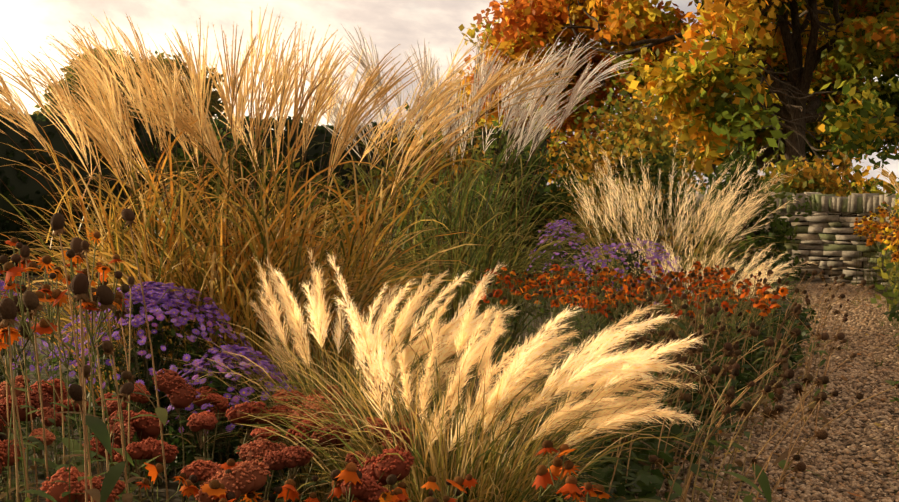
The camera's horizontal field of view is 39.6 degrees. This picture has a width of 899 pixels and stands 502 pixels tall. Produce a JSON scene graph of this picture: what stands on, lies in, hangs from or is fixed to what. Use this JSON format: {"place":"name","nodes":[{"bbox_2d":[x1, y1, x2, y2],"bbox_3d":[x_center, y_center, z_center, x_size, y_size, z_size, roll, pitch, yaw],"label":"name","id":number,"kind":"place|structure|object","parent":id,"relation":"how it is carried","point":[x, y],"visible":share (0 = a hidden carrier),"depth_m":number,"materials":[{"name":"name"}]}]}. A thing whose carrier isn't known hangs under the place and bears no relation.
{"place":"outdoors","nodes":[
{"label":"outdoors","id":0,"kind":"place"},
{"bbox_2d":[0,228,898,501],"bbox_3d":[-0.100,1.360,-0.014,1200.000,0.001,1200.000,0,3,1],"label":"ground","id":1,"kind":"structure","parent":0,"point":[172,487],"depth_m":9.18,"materials":[{"name":"soil"}]},
{"bbox_2d":[0,274,56,491],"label":"aster plant","id":2,"kind":"object","parent":1,"relation":"on","point":[28,352],"visible":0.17,"depth_m":5.70,"materials":[{"name":"purple plant"}]},
{"bbox_2d":[0,231,141,501],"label":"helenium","id":3,"kind":"object","parent":1,"relation":"on","point":[53,298],"visible":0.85,"depth_m":3.65,"materials":[{"name":"orange plant"}]},
{"bbox_2d":[0,406,160,501],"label":"leaves","id":4,"kind":"object","parent":1,"relation":"on","point":[13,484],"visible":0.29,"depth_m":4.03,"materials":[{"name":"green plant"}]},
{"bbox_2d":[0,208,190,501],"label":"seed heads","id":5,"kind":"object","parent":1,"relation":"on","point":[80,286],"visible":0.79,"depth_m":3.58,"materials":[{"name":"dried seed heads"},{"name":"dry plant stems"}]},
{"bbox_2d":[32,45,229,121],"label":"tree","id":6,"kind":"object","parent":1,"relation":"on","point":[214,101],"visible":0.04,"depth_m":72.91,"materials":[{"name":"green plant"}]},
{"bbox_2d":[42,281,257,484],"bbox_3d":[-1.425,0.621,5.978,1.035,0.958,0.915,0,3,1],"label":"aster plant","id":7,"kind":"object","parent":1,"relation":"on","point":[154,291],"visible":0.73,"depth_m":5.89,"materials":[{"name":"purple plant"}]},
{"bbox_2d":[0,368,418,501],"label":"sedum plant","id":8,"kind":"object","parent":1,"relation":"on","point":[250,472],"visible":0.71,"depth_m":4.42,"materials":[{"name":"red plant"}]},
{"bbox_2d":[154,344,295,501],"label":"aster plant","id":9,"kind":"object","parent":1,"relation":"on","point":[219,448],"visible":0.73,"depth_m":5.46,"materials":[{"name":"purple plant"}]},
{"bbox_2d":[119,117,373,264],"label":"ornamental grass","id":10,"kind":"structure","parent":1,"relation":"on","point":[201,160],"depth_m":21.59,"materials":[{"name":"brown plant"}]},
{"bbox_2d":[0,109,553,276],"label":"yew hedge","id":11,"kind":"object","parent":1,"relation":"on","point":[24,187],"visible":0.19,"depth_m":21.87,"materials":[{"name":"green plant"}]},
{"bbox_2d":[0,7,575,455],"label":"ornamental grass","id":12,"kind":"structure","parent":1,"relation":"on","point":[218,275],"depth_m":6.64,"materials":[{"name":"beige plant"}]},
{"bbox_2d":[148,248,516,501],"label":"feather grass","id":13,"kind":"object","parent":1,"relation":"on","point":[419,347],"depth_m":5.35,"materials":[{"name":"beige plant"}]},
{"bbox_2d":[136,440,610,501],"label":"helenium plant","id":14,"kind":"object","parent":1,"relation":"on","point":[559,468],"visible":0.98,"depth_m":3.61,"materials":[{"name":"orange plant"}]},
{"bbox_2d":[0,342,751,499],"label":"foliage plants","id":15,"kind":"object","parent":1,"relation":"on","point":[41,476],"visible":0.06,"depth_m":6.23,"materials":[{"name":"green plant"}]},
{"bbox_2d":[9,245,805,401],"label":"orange flowers","id":16,"kind":"object","parent":1,"relation":"on","point":[514,337],"visible":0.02,"depth_m":9.91,"materials":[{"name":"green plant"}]},
{"bbox_2d":[314,102,557,266],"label":"ornamental grass","id":17,"kind":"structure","parent":1,"relation":"on","point":[377,171],"depth_m":23.44,"materials":[{"name":"green plant"}]},
{"bbox_2d":[281,25,637,378],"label":"ornamental grass","id":18,"kind":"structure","parent":1,"relation":"on","point":[463,254],"depth_m":9.44,"materials":[{"name":"beige plant"}]},
{"bbox_2d":[215,250,707,501],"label":"feather grass","id":19,"kind":"object","parent":1,"relation":"on","point":[490,473],"depth_m":4.34,"materials":[{"name":"beige plant"}]},
{"bbox_2d":[407,75,603,170],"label":"shrub","id":20,"kind":"object","parent":1,"relation":"on","point":[594,134],"visible":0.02,"depth_m":91.93,"materials":[{"name":"green plant"}]},
{"bbox_2d":[422,115,607,281],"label":"ornamental grass","id":21,"kind":"structure","parent":1,"relation":"on","point":[552,187],"depth_m":19.66,"materials":[{"name":"green plant"}]},
{"bbox_2d":[527,219,598,334],"bbox_3d":[1.097,0.255,12.305,0.671,1.136,0.755,1,3,28],"label":"aster plant","id":22,"kind":"object","parent":1,"relation":"on","point":[570,262],"visible":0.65,"depth_m":12.30,"materials":[{"name":"purple plant"}]},
{"bbox_2d":[559,238,691,355],"bbox_3d":[1.441,0.406,10.149,1.113,1.025,1.004,0,3,1],"label":"aster plant","id":23,"kind":"object","parent":1,"relation":"on","point":[628,258],"visible":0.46,"depth_m":10.06,"materials":[{"name":"purple plant"}]},
{"bbox_2d":[546,128,717,276],"bbox_3d":[2.831,-0.688,19.190,2.782,2.440,2.495,0,3,1],"label":"border shrub","id":24,"kind":"object","parent":1,"relation":"on","point":[635,161],"visible":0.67,"depth_m":18.91,"materials":[{"name":"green plant"}]},
{"bbox_2d":[475,261,789,421],"bbox_3d":[1.150,0.540,8.546,1.987,0.894,2.533,0,3,1],"label":"helenium","id":25,"kind":"object","parent":1,"relation":"on","point":[632,290],"visible":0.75,"depth_m":8.09,"materials":[{"name":"orange plant"}]},
{"bbox_2d":[452,304,818,501],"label":"ground cover plants","id":26,"kind":"object","parent":1,"relation":"on","point":[643,478],"visible":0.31,"depth_m":5.99,"materials":[{"name":"green plant"}]},
{"bbox_2d":[528,85,751,270],"bbox_3d":[3.380,-1.220,22.798,4.811,3.734,3.972,0,3,1],"label":"shrub","id":27,"kind":"object","parent":1,"relation":"on","point":[659,142],"visible":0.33,"depth_m":22.56,"materials":[{"name":"green plant"}]},
{"bbox_2d":[523,135,803,329],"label":"feather grass","id":28,"kind":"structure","parent":1,"relation":"on","point":[709,222],"depth_m":12.60,"materials":[{"name":"beige plant"}]},
{"bbox_2d":[447,0,898,227],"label":"oak tree","id":29,"kind":"object","parent":1,"relation":"on","point":[796,77],"visible":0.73,"depth_m":38.62,"materials":[{"name":"orange plant"}]},
{"bbox_2d":[587,226,817,363],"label":"feather grass","id":30,"kind":"object","parent":1,"relation":"on","point":[757,269],"depth_m":10.07,"materials":[{"name":"beige plant"}]},
{"bbox_2d":[591,263,874,440],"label":"coneflower seedheads","id":31,"kind":"object","parent":1,"relation":"on","point":[796,311],"visible":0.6,"depth_m":7.73,"materials":[{"name":"brown plant"}]},
{"bbox_2d":[572,306,898,501],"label":"coneflower seedheads","id":32,"kind":"object","parent":1,"relation":"on","point":[719,404],"visible":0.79,"depth_m":5.08,"materials":[{"name":"brown plant"}]},
{"bbox_2d":[657,191,898,284],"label":"stone wall","id":33,"kind":"structure","parent":1,"relation":"on","point":[825,238],"depth_m":19.68,"materials":[{"name":"stone"}]},
{"bbox_2d":[701,149,898,196],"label":"shrub","id":34,"kind":"object","parent":1,"relation":"on","point":[808,178],"visible":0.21,"depth_m":23.90,"materials":[{"name":"yellow plant"}]},
{"bbox_2d":[852,201,898,321],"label":"shrub","id":35,"kind":"object","parent":1,"relation":"on","point":[891,242],"visible":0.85,"depth_m":16.78,"materials":[{"name":"orange plant"}]},
{"bbox_2d":[867,154,898,268],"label":"miscanthus grass","id":36,"kind":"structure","parent":1,"relation":"on","point":[889,176],"depth_m":15.15,"materials":[{"name":"beige plant"}]},
{"bbox_2d":[870,239,898,310],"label":"border shrub","id":37,"kind":"object","parent":1,"relation":"on","point":[888,292],"visible":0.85,"depth_m":13.65,"materials":[{"name":"green plant"}]},
{"bbox_2d":[870,253,898,436],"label":"border foliage plants","id":38,"kind":"object","parent":1,"relation":"on","point":[890,382],"visible":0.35,"depth_m":8.34,"materials":[{"name":"green plant"}]},
{"bbox_2d":[872,186,898,287],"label":"border shrub","id":39,"kind":"object","parent":1,"relation":"on","point":[893,268],"visible":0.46,"depth_m":16.60,"materials":[{"name":"orange plant"}]},
{"bbox_2d":[884,304,898,321],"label":"border foliage plant mound","id":40,"kind":"object","parent":1,"relation":"on","point":[891,313],"visible":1,"depth_m":12.39,"materials":[{"name":"green plant"}]},
{"bbox_2d":[0,0,898,194],"label":"sky","id":41,"kind":"structure","parent":0,"point":[25,25],"materials":[{"name":"white"}]},
{"bbox_2d":[676,138,816,288],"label":"grass","id":42,"kind":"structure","parent":0,"point":[779,230],"depth_m":17.98,"materials":[{"name":"beige plant"}]},
{"bbox_2d":[656,280,898,501],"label":"gravel path","id":43,"kind":"structure","parent":0,"point":[863,478],"depth_m":6.61,"materials":[{"name":"brown gravel"}]},
{"bbox_2d":[612,285,811,501],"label":"path edge litter","id":44,"kind":"object","parent":43,"relation":"on","point":[668,466],"visible":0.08,"depth_m":6.76,"materials":[{"name":"brown plant"}]},
{"bbox_2d":[635,283,898,501],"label":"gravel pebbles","id":45,"kind":"object","parent":43,"relation":"on","point":[854,326],"visible":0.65,"depth_m":7.28,"materials":[{"name":"gravel"}]},
{"bbox_2d":[650,281,898,501],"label":"weed plants","id":46,"kind":"object","parent":43,"relation":"on","point":[797,301],"visible":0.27,"depth_m":9.77,"materials":[{"name":"green plant"}]},
{"bbox_2d":[662,286,896,499],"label":"fallen leaves","id":47,"kind":"object","parent":43,"relation":"on","point":[844,379],"visible":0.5,"depth_m":6.92,"materials":[{"name":"brown plant"}]}
]}

